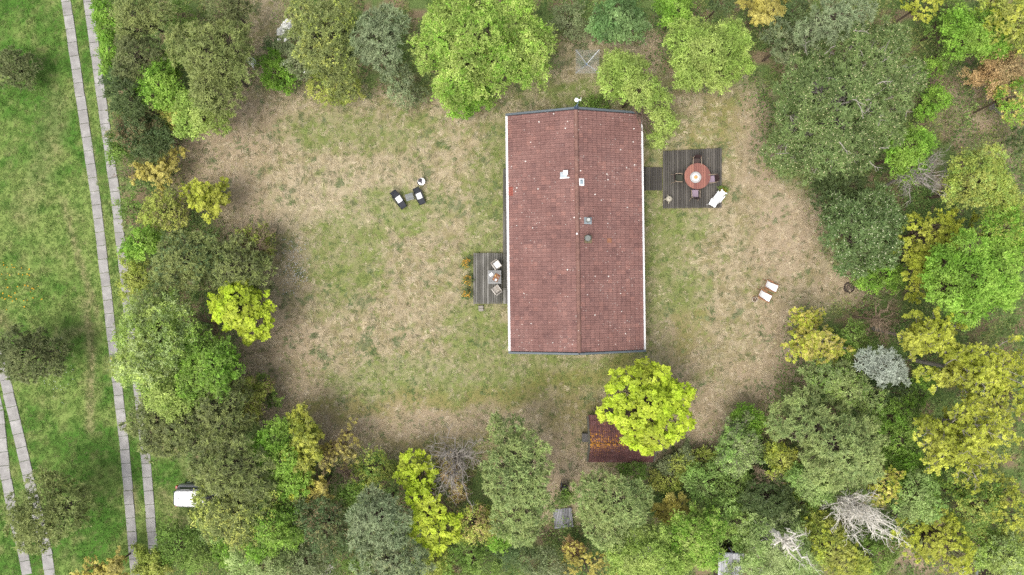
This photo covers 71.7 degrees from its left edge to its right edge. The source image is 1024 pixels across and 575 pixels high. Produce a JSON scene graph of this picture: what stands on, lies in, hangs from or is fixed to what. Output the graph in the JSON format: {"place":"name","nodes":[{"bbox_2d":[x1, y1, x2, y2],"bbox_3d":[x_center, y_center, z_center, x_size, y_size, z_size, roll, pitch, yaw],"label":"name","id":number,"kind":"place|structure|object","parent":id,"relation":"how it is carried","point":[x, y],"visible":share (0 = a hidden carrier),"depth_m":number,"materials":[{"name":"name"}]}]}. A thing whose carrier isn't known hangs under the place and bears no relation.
{"place":"outdoors","nodes":[
{"label":"outdoors","id":0,"kind":"place"},
{"bbox_2d":[0,0,199,574],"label":"meadow grass","id":1,"kind":"structure","parent":0,"point":[61,249],"depth_m":49.97,"materials":[{"name":"plant"}]},
{"bbox_2d":[0,0,1023,574],"bbox_3d":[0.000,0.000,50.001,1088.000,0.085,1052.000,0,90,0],"label":"ground","id":2,"kind":"structure","parent":0,"point":[418,8],"depth_m":50.00,"materials":[{"name":"plant"}]},
{"bbox_2d":[0,397,31,574],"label":"concrete track","id":3,"kind":"structure","parent":2,"relation":"on","point":[8,488],"depth_m":49.94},
{"bbox_2d":[0,45,44,90],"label":"juniper bush","id":4,"kind":"object","parent":2,"relation":"on","point":[25,72],"visible":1,"depth_m":48.16,"materials":[{"name":"green plant"}]},
{"bbox_2d":[0,363,55,574],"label":"concrete track","id":5,"kind":"structure","parent":2,"relation":"on","point":[22,451],"depth_m":49.94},
{"bbox_2d":[0,321,75,385],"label":"pine tree","id":6,"kind":"object","parent":2,"relation":"on","point":[12,352],"visible":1,"depth_m":46.45,"materials":[{"name":"green plant"}]},
{"bbox_2d":[0,465,97,556],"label":"pine tree","id":7,"kind":"object","parent":2,"relation":"on","point":[56,511],"visible":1,"depth_m":45.24,"materials":[{"name":"green plant"}]},
{"bbox_2d":[61,0,137,574],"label":"concrete track","id":8,"kind":"structure","parent":2,"relation":"on","point":[100,238],"depth_m":49.94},
{"bbox_2d":[83,0,157,553],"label":"concrete track","id":9,"kind":"structure","parent":2,"relation":"on","point":[146,468],"depth_m":49.94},
{"bbox_2d":[102,74,158,122],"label":"pine tree","id":10,"kind":"object","parent":2,"relation":"on","point":[135,104],"visible":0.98,"depth_m":45.68,"materials":[{"name":"green plant"}]},
{"bbox_2d":[98,107,164,156],"bbox_3d":[-25.278,-10.500,47.991,4.097,4.229,3.273,12,90,0],"label":"shrub","id":11,"kind":"object","parent":2,"relation":"on","point":[129,129],"visible":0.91,"depth_m":47.02,"materials":[{"name":"green plant"}]},
{"bbox_2d":[114,253,154,302],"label":"shrub","id":12,"kind":"object","parent":2,"relation":"on","point":[131,282],"visible":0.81,"depth_m":47.64,"materials":[{"name":"green plant"}]},
{"bbox_2d":[110,27,165,85],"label":"pine tree","id":13,"kind":"object","parent":2,"relation":"on","point":[122,44],"visible":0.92,"depth_m":45.68,"materials":[{"name":"green plant"}]},
{"bbox_2d":[116,223,165,262],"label":"broadleaf tree","id":14,"kind":"object","parent":2,"relation":"on","point":[130,247],"visible":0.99,"depth_m":46.55,"materials":[{"name":"green plant"}]},
{"bbox_2d":[108,0,179,40],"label":"pine tree","id":15,"kind":"object","parent":2,"relation":"on","point":[149,22],"visible":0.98,"depth_m":44.95,"materials":[{"name":"green plant"}]},
{"bbox_2d":[128,541,173,574],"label":"shrub","id":16,"kind":"object","parent":2,"relation":"on","point":[151,566],"visible":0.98,"depth_m":47.27,"materials":[{"name":"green plant"}]},
{"bbox_2d":[107,286,201,393],"bbox_3d":[-22.637,3.313,46.199,6.066,7.826,6.830,0,90,0],"label":"birch tree","id":17,"kind":"object","parent":2,"relation":"on","point":[147,325],"visible":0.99,"depth_m":43.85,"materials":[{"name":"green plant"}]},
{"bbox_2d":[127,47,188,112],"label":"broadleaf tree","id":18,"kind":"object","parent":2,"relation":"on","point":[166,80],"visible":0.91,"depth_m":45.85,"materials":[{"name":"green plant"}]},
{"bbox_2d":[128,144,188,195],"bbox_3d":[-24.004,-8.206,48.422,3.271,3.363,3.809,22,90,0],"label":"shrub","id":19,"kind":"object","parent":2,"relation":"on","point":[150,171],"visible":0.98,"depth_m":47.69,"materials":[{"name":"yellow plant"}]},
{"bbox_2d":[118,393,202,463],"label":"pine tree","id":20,"kind":"object","parent":2,"relation":"on","point":[158,430],"visible":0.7,"depth_m":45.35,"materials":[{"name":"green plant"}]},
{"bbox_2d":[135,185,190,234],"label":"shrub","id":21,"kind":"object","parent":2,"relation":"on","point":[158,210],"visible":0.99,"depth_m":46.91,"materials":[{"name":"green plant"}]},
{"bbox_2d":[136,368,204,424],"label":"birch tree","id":22,"kind":"object","parent":2,"relation":"on","point":[155,399],"visible":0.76,"depth_m":44.25,"materials":[{"name":"green plant"}]},
{"bbox_2d":[150,514,213,574],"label":"shrub","id":23,"kind":"object","parent":2,"relation":"on","point":[191,546],"visible":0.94,"depth_m":47.50,"materials":[{"name":"green plant"}]},
{"bbox_2d":[143,228,227,300],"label":"pine tree","id":24,"kind":"object","parent":2,"relation":"on","point":[193,259],"visible":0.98,"depth_m":45.34,"materials":[{"name":"green plant"}]},
{"bbox_2d":[170,83,236,141],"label":"birch tree","id":25,"kind":"object","parent":2,"relation":"on","point":[196,117],"visible":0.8,"depth_m":45.80,"materials":[{"name":"green plant"}]},
{"bbox_2d":[178,176,230,223],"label":"yellow tree","id":26,"kind":"object","parent":2,"relation":"on","point":[210,199],"visible":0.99,"depth_m":47.04,"materials":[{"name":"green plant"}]},
{"bbox_2d":[172,324,246,408],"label":"broadleaf tree","id":27,"kind":"object","parent":2,"relation":"on","point":[209,359],"visible":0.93,"depth_m":44.26,"materials":[{"name":"green plant"}]},
{"bbox_2d":[163,16,258,120],"bbox_3d":[-19.239,-13.927,46.521,6.388,7.169,6.484,0,90,0],"label":"pine tree","id":28,"kind":"object","parent":2,"relation":"on","point":[227,64],"visible":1,"depth_m":44.45,"materials":[{"name":"green plant"}]},
{"bbox_2d":[172,369,259,463],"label":"pine tree","id":29,"kind":"object","parent":2,"relation":"on","point":[219,414],"visible":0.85,"depth_m":44.91,"materials":[{"name":"green plant"}]},
{"bbox_2d":[185,428,281,506],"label":"pine tree","id":30,"kind":"object","parent":2,"relation":"on","point":[242,464],"visible":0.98,"depth_m":44.13,"materials":[{"name":"green plant"}]},
{"bbox_2d":[186,473,283,557],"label":"pine tree","id":31,"kind":"object","parent":2,"relation":"on","point":[231,526],"visible":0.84,"depth_m":44.90,"materials":[{"name":"green plant"}]},
{"bbox_2d":[199,233,277,294],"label":"pine tree","id":32,"kind":"object","parent":2,"relation":"on","point":[227,269],"visible":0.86,"depth_m":45.97,"materials":[{"name":"green plant"}]},
{"bbox_2d":[207,278,276,346],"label":"maple tree","id":33,"kind":"object","parent":2,"relation":"on","point":[232,315],"visible":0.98,"depth_m":45.53,"materials":[{"name":"yellow plant"}]},
{"bbox_2d":[224,543,296,574],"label":"broadleaf tree","id":34,"kind":"object","parent":2,"relation":"on","point":[277,567],"visible":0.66,"depth_m":46.57,"materials":[{"name":"green plant"}]},
{"bbox_2d":[235,495,305,564],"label":"broadleaf tree","id":35,"kind":"object","parent":2,"relation":"on","point":[282,537],"visible":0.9,"depth_m":45.57,"materials":[{"name":"green plant"}]},
{"bbox_2d":[258,47,298,95],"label":"shrub","id":36,"kind":"object","parent":2,"relation":"on","point":[275,83],"visible":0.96,"depth_m":48.17,"materials":[{"name":"green plant"}]},
{"bbox_2d":[244,413,315,501],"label":"broadleaf tree","id":37,"kind":"object","parent":2,"relation":"on","point":[285,474],"visible":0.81,"depth_m":45.48,"materials":[{"name":"green plant"}]},
{"bbox_2d":[276,401,324,504],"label":"yellow tree","id":38,"kind":"object","parent":2,"relation":"on","point":[307,435],"visible":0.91,"depth_m":45.90,"materials":[{"name":"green plant"}]},
{"bbox_2d":[272,534,338,574],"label":"shrub","id":39,"kind":"object","parent":2,"relation":"on","point":[308,561],"visible":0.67,"depth_m":47.47,"materials":[{"name":"green plant"}]},
{"bbox_2d":[284,0,359,101],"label":"pine tree","id":40,"kind":"object","parent":2,"relation":"on","point":[332,41],"visible":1,"depth_m":44.20,"materials":[{"name":"green plant"}]},
{"bbox_2d":[290,494,362,565],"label":"broadleaf tree","id":41,"kind":"object","parent":2,"relation":"on","point":[330,521],"visible":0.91,"depth_m":45.91,"materials":[{"name":"green plant"}]},
{"bbox_2d":[318,416,361,475],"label":"shrub","id":42,"kind":"object","parent":2,"relation":"on","point":[333,450],"visible":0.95,"depth_m":47.01,"materials":[{"name":"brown plant"}]},
{"bbox_2d":[346,443,399,494],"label":"shrub","id":43,"kind":"object","parent":2,"relation":"on","point":[387,467],"visible":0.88,"depth_m":47.43,"materials":[{"name":"green plant"}]},
{"bbox_2d":[343,481,414,554],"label":"pine tree","id":44,"kind":"object","parent":2,"relation":"on","point":[385,512],"visible":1,"depth_m":43.74,"materials":[{"name":"green plant"}]},
{"bbox_2d":[347,0,411,76],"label":"pine tree","id":45,"kind":"object","parent":2,"relation":"on","point":[385,30],"visible":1,"depth_m":44.18,"materials":[{"name":"green plant"}]},
{"bbox_2d":[349,522,437,574],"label":"pine tree","id":46,"kind":"object","parent":2,"relation":"on","point":[392,560],"visible":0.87,"depth_m":44.56,"materials":[{"name":"green plant"}]},
{"bbox_2d":[392,448,463,559],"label":"maple tree","id":47,"kind":"object","parent":2,"relation":"on","point":[412,482],"visible":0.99,"depth_m":45.78,"materials":[{"name":"yellow plant"}]},
{"bbox_2d":[422,424,491,513],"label":"bare tree","id":48,"kind":"object","parent":2,"relation":"on","point":[455,455],"visible":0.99,"depth_m":45.50,"materials":[{"name":"grey plant"}]},
{"bbox_2d":[439,534,504,574],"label":"shrub","id":49,"kind":"object","parent":2,"relation":"on","point":[471,560],"visible":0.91,"depth_m":47.16,"materials":[{"name":"green plant"}]},
{"bbox_2d":[449,499,505,546],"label":"shrub","id":50,"kind":"object","parent":2,"relation":"on","point":[481,520],"visible":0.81,"depth_m":46.38,"materials":[{"name":"yellow plant"}]},
{"bbox_2d":[406,0,558,112],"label":"birch tree","id":51,"kind":"object","parent":2,"relation":"on","point":[477,59],"visible":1,"depth_m":43.86,"materials":[{"name":"green plant"}]},
{"bbox_2d":[473,253,501,303],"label":"wooden terrace","id":52,"kind":"structure","parent":2,"relation":"on","point":[479,270],"depth_m":49.70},
{"bbox_2d":[478,410,555,548],"bbox_3d":[0.359,11.984,45.434,4.993,9.340,8.526,0,90,0],"label":"pine tree","id":53,"kind":"object","parent":2,"relation":"on","point":[522,484],"visible":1,"depth_m":42.78,"materials":[{"name":"green plant"}]},
{"bbox_2d":[165,0,873,538],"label":"lawn grass","id":54,"kind":"structure","parent":2,"relation":"on","point":[457,250],"depth_m":49.97,"materials":[{"name":"plant"}]},
{"bbox_2d":[91,0,1023,574],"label":"undergrowth","id":55,"kind":"object","parent":2,"relation":"on","point":[807,174],"visible":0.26,"depth_m":49.62,"materials":[{"name":"green plant"}]},
{"bbox_2d":[505,106,645,354],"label":"house","id":56,"kind":"structure","parent":2,"relation":"on","point":[575,229],"depth_m":46.70,"materials":[{"name":"brown tile"}]},
{"bbox_2d":[129,0,1023,574],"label":"fallen leaves","id":57,"kind":"object","parent":2,"relation":"on","point":[663,318],"visible":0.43,"depth_m":49.97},
{"bbox_2d":[570,469,653,552],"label":"pine tree","id":58,"kind":"object","parent":2,"relation":"on","point":[609,505],"visible":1,"depth_m":43.89,"materials":[{"name":"green plant"}]},
{"bbox_2d":[584,0,652,45],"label":"broadleaf tree","id":59,"kind":"object","parent":2,"relation":"on","point":[610,30],"visible":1,"depth_m":46.51,"materials":[{"name":"green plant"}]},
{"bbox_2d":[586,415,657,462],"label":"garden shed","id":60,"kind":"structure","parent":2,"relation":"on","point":[604,445],"depth_m":47.50,"materials":[{"name":"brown wood"}]},
{"bbox_2d":[593,47,680,149],"bbox_3d":[8.363,-12.640,47.018,7.312,6.181,3.769,41,90,0],"label":"birch tree","id":61,"kind":"object","parent":2,"relation":"on","point":[621,84],"visible":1,"depth_m":45.57,"materials":[{"name":"green plant"}]},
{"bbox_2d":[595,356,697,455],"bbox_3d":[8.566,7.580,46.469,6.530,7.271,5.866,38,90,0],"label":"maple tree","id":62,"kind":"object","parent":2,"relation":"on","point":[644,399],"visible":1,"depth_m":44.54,"materials":[{"name":"yellow plant"}]},
{"bbox_2d":[603,517,693,574],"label":"birch tree","id":63,"kind":"object","parent":2,"relation":"on","point":[629,559],"visible":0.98,"depth_m":43.93,"materials":[{"name":"green plant"}]},
{"bbox_2d":[647,445,718,494],"bbox_3d":[11.678,12.432,48.736,5.815,2.739,2.662,-31,90,0],"label":"shrub","id":64,"kind":"object","parent":2,"relation":"on","point":[698,453],"visible":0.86,"depth_m":48.42,"materials":[{"name":"green plant"}]},
{"bbox_2d":[663,148,721,208],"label":"wooden deck","id":65,"kind":"structure","parent":2,"relation":"on","point":[705,154],"depth_m":49.78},
{"bbox_2d":[664,501,729,573],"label":"broadleaf tree","id":66,"kind":"object","parent":2,"relation":"on","point":[700,545],"visible":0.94,"depth_m":44.85,"materials":[{"name":"green plant"}]},
{"bbox_2d":[676,456,728,517],"bbox_3d":[13.149,13.494,48.390,4.125,3.430,4.727,0,90,0],"label":"shrub","id":67,"kind":"object","parent":2,"relation":"on","point":[700,474],"visible":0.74,"depth_m":47.55,"materials":[{"name":"green plant"}]},
{"bbox_2d":[662,14,757,94],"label":"birch tree","id":68,"kind":"object","parent":2,"relation":"on","point":[699,57],"visible":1,"depth_m":44.77,"materials":[{"name":"green plant"}]},
{"bbox_2d":[704,463,761,557],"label":"broadleaf tree","id":69,"kind":"object","parent":2,"relation":"on","point":[729,515],"visible":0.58,"depth_m":46.96,"materials":[{"name":"green plant"}]},
{"bbox_2d":[711,407,766,481],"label":"broadleaf tree","id":70,"kind":"object","parent":2,"relation":"on","point":[739,444],"visible":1,"depth_m":45.88,"materials":[{"name":"green plant"}]},
{"bbox_2d":[734,0,788,28],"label":"yellow tree","id":71,"kind":"object","parent":2,"relation":"on","point":[759,11],"visible":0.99,"depth_m":46.70,"materials":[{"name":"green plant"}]},
{"bbox_2d":[736,468,805,530],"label":"fir tree","id":72,"kind":"object","parent":2,"relation":"on","point":[769,506],"visible":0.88,"depth_m":46.01,"materials":[{"name":"green plant"}]},
{"bbox_2d":[736,503,822,574],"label":"birch tree","id":73,"kind":"object","parent":2,"relation":"on","point":[781,563],"visible":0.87,"depth_m":45.23,"materials":[{"name":"green plant"}]},
{"bbox_2d":[759,13,801,66],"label":"pine tree","id":74,"kind":"object","parent":2,"relation":"on","point":[780,46],"visible":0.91,"depth_m":46.47,"materials":[{"name":"green plant"}]},
{"bbox_2d":[761,438,801,485],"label":"shrub","id":75,"kind":"object","parent":2,"relation":"on","point":[775,453],"visible":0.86,"depth_m":45.95,"materials":[{"name":"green plant"}]},
{"bbox_2d":[782,458,838,506],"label":"birch tree","id":76,"kind":"object","parent":2,"relation":"on","point":[813,499],"visible":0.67,"depth_m":45.01,"materials":[{"name":"green plant"}]},
{"bbox_2d":[780,306,855,375],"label":"yellow tree","id":77,"kind":"object","parent":2,"relation":"on","point":[811,342],"visible":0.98,"depth_m":45.92,"materials":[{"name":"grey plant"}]},
{"bbox_2d":[763,385,889,493],"bbox_3d":[19.561,9.844,45.676,7.924,8.856,5.987,23,90,0],"label":"pine tree","id":78,"kind":"object","parent":2,"relation":"on","point":[822,448],"visible":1,"depth_m":43.35,"materials":[{"name":"green plant"}]},
{"bbox_2d":[792,0,878,54],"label":"pine tree","id":79,"kind":"object","parent":2,"relation":"on","point":[819,23],"visible":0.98,"depth_m":43.22,"materials":[{"name":"green plant"}]},
{"bbox_2d":[800,508,874,574],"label":"broadleaf tree","id":80,"kind":"object","parent":2,"relation":"on","point":[832,553],"visible":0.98,"depth_m":45.25,"materials":[{"name":"yellow plant"}]},
{"bbox_2d":[807,167,870,217],"bbox_3d":[21.661,-6.267,47.895,4.269,4.415,3.600,0,90,0],"label":"juniper bush","id":81,"kind":"object","parent":2,"relation":"on","point":[832,184],"visible":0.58,"depth_m":46.53,"materials":[{"name":"green plant"}]},
{"bbox_2d":[755,14,929,186],"bbox_3d":[20.633,-11.847,44.974,8.820,10.262,12.422,32,90,0],"label":"pine tree","id":82,"kind":"object","parent":2,"relation":"on","point":[819,112],"visible":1,"depth_m":42.97,"materials":[{"name":"green plant"}]},
{"bbox_2d":[796,354,889,416],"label":"pine tree","id":83,"kind":"object","parent":2,"relation":"on","point":[839,378],"visible":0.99,"depth_m":45.34,"materials":[{"name":"green plant"}]},
{"bbox_2d":[817,180,909,281],"bbox_3d":[22.194,-3.619,46.298,6.170,7.612,6.138,-16,90,0],"label":"pine tree","id":84,"kind":"object","parent":2,"relation":"on","point":[861,228],"visible":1,"depth_m":44.34,"materials":[{"name":"green plant"}]},
{"bbox_2d":[824,485,910,554],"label":"dead tree","id":85,"kind":"object","parent":2,"relation":"on","point":[855,509],"visible":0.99,"depth_m":43.91,"materials":[{"name":"wood"}]},
{"bbox_2d":[840,525,908,574],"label":"shrub","id":86,"kind":"object","parent":2,"relation":"on","point":[871,547],"visible":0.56,"depth_m":47.25,"materials":[{"name":"green plant"}]},
{"bbox_2d":[844,345,910,387],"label":"fir tree","id":87,"kind":"object","parent":2,"relation":"on","point":[891,370],"visible":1,"depth_m":44.64,"materials":[{"name":"grey plant"}]},
{"bbox_2d":[849,248,910,296],"bbox_3d":[24.900,-0.741,48.376,3.917,3.459,3.716,-36,90,0],"label":"shrub","id":88,"kind":"object","parent":2,"relation":"on","point":[891,282],"visible":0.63,"depth_m":47.63,"materials":[{"name":"green plant"}]},
{"bbox_2d":[870,374,936,474],"bbox_3d":[25.876,8.869,48.187,4.235,3.840,7.584,23,90,0],"label":"shrub","id":89,"kind":"object","parent":2,"relation":"on","point":[895,423],"visible":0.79,"depth_m":47.14,"materials":[{"name":"green plant"}]},
{"bbox_2d":[868,122,939,185],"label":"broadleaf tree","id":90,"kind":"object","parent":2,"relation":"on","point":[923,140],"visible":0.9,"depth_m":44.77,"materials":[{"name":"green plant"}]},
{"bbox_2d":[872,466,950,524],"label":"broadleaf tree","id":91,"kind":"object","parent":2,"relation":"on","point":[931,487],"visible":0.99,"depth_m":44.47,"materials":[{"name":"green plant"}]},
{"bbox_2d":[871,306,972,361],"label":"yellow tree","id":92,"kind":"object","parent":2,"relation":"on","point":[919,337],"visible":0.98,"depth_m":42.97,"materials":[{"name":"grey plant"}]},
{"bbox_2d":[892,207,968,260],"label":"yellow tree","id":93,"kind":"object","parent":2,"relation":"on","point":[926,232],"visible":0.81,"depth_m":45.11,"materials":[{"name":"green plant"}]},
{"bbox_2d":[912,55,955,123],"bbox_3d":[28.743,-13.638,48.767,2.699,2.682,4.722,0,90,0],"label":"shrub","id":94,"kind":"object","parent":2,"relation":"on","point":[926,102],"visible":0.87,"depth_m":48.38,"materials":[{"name":"green plant"}]},
{"bbox_2d":[890,503,979,574],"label":"yellow tree","id":95,"kind":"object","parent":2,"relation":"on","point":[930,533],"visible":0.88,"depth_m":44.84,"materials":[{"name":"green plant"}]},
{"bbox_2d":[896,206,980,304],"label":"yellow tree","id":96,"kind":"object","parent":2,"relation":"on","point":[915,262],"visible":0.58,"depth_m":46.16,"materials":[{"name":"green plant"}]},
{"bbox_2d":[892,386,1023,495],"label":"yellow tree","id":97,"kind":"object","parent":2,"relation":"on","point":[957,437],"visible":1,"depth_m":41.85,"materials":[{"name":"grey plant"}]},
{"bbox_2d":[903,224,1023,331],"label":"broadleaf tree","id":98,"kind":"object","parent":2,"relation":"on","point":[956,284],"visible":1,"depth_m":42.09,"materials":[{"name":"green plant"}]},
{"bbox_2d":[905,330,1023,408],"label":"yellow tree","id":99,"kind":"object","parent":2,"relation":"on","point":[972,366],"visible":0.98,"depth_m":42.65,"materials":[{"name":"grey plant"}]},
{"bbox_2d":[931,2,1013,64],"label":"broadleaf tree","id":100,"kind":"object","parent":2,"relation":"on","point":[970,33],"visible":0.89,"depth_m":45.14,"materials":[{"name":"green plant"}]},
{"bbox_2d":[924,141,1023,220],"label":"broadleaf tree","id":101,"kind":"object","parent":2,"relation":"on","point":[978,192],"visible":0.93,"depth_m":43.70,"materials":[{"name":"green plant"}]},
{"bbox_2d":[940,467,1018,541],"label":"broadleaf tree","id":102,"kind":"object","parent":2,"relation":"on","point":[966,502],"visible":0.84,"depth_m":44.77,"materials":[{"name":"green plant"}]},
{"bbox_2d":[946,469,1023,549],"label":"yellow tree","id":103,"kind":"object","parent":2,"relation":"on","point":[1006,503],"visible":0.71,"depth_m":43.91,"materials":[{"name":"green plant"}]},
{"bbox_2d":[956,47,1023,105],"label":"shrub","id":104,"kind":"object","parent":2,"relation":"on","point":[992,71],"visible":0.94,"depth_m":46.22,"materials":[{"name":"orange plant"}]},
{"bbox_2d":[957,526,1023,574],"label":"broadleaf tree","id":105,"kind":"object","parent":2,"relation":"on","point":[995,553],"visible":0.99,"depth_m":44.34,"materials":[{"name":"green plant"}]},
{"bbox_2d":[961,0,1023,59],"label":"broadleaf tree","id":106,"kind":"object","parent":2,"relation":"on","point":[1011,26],"visible":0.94,"depth_m":44.31,"materials":[{"name":"yellow plant"}]},
{"bbox_2d":[969,204,1023,271],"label":"broadleaf tree","id":107,"kind":"object","parent":2,"relation":"on","point":[996,223],"visible":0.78,"depth_m":43.71,"materials":[{"name":"green plant"}]},
{"bbox_2d":[972,68,1023,129],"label":"broadleaf tree","id":108,"kind":"object","parent":2,"relation":"on","point":[1009,104],"visible":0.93,"depth_m":46.26,"materials":[{"name":"green plant"}]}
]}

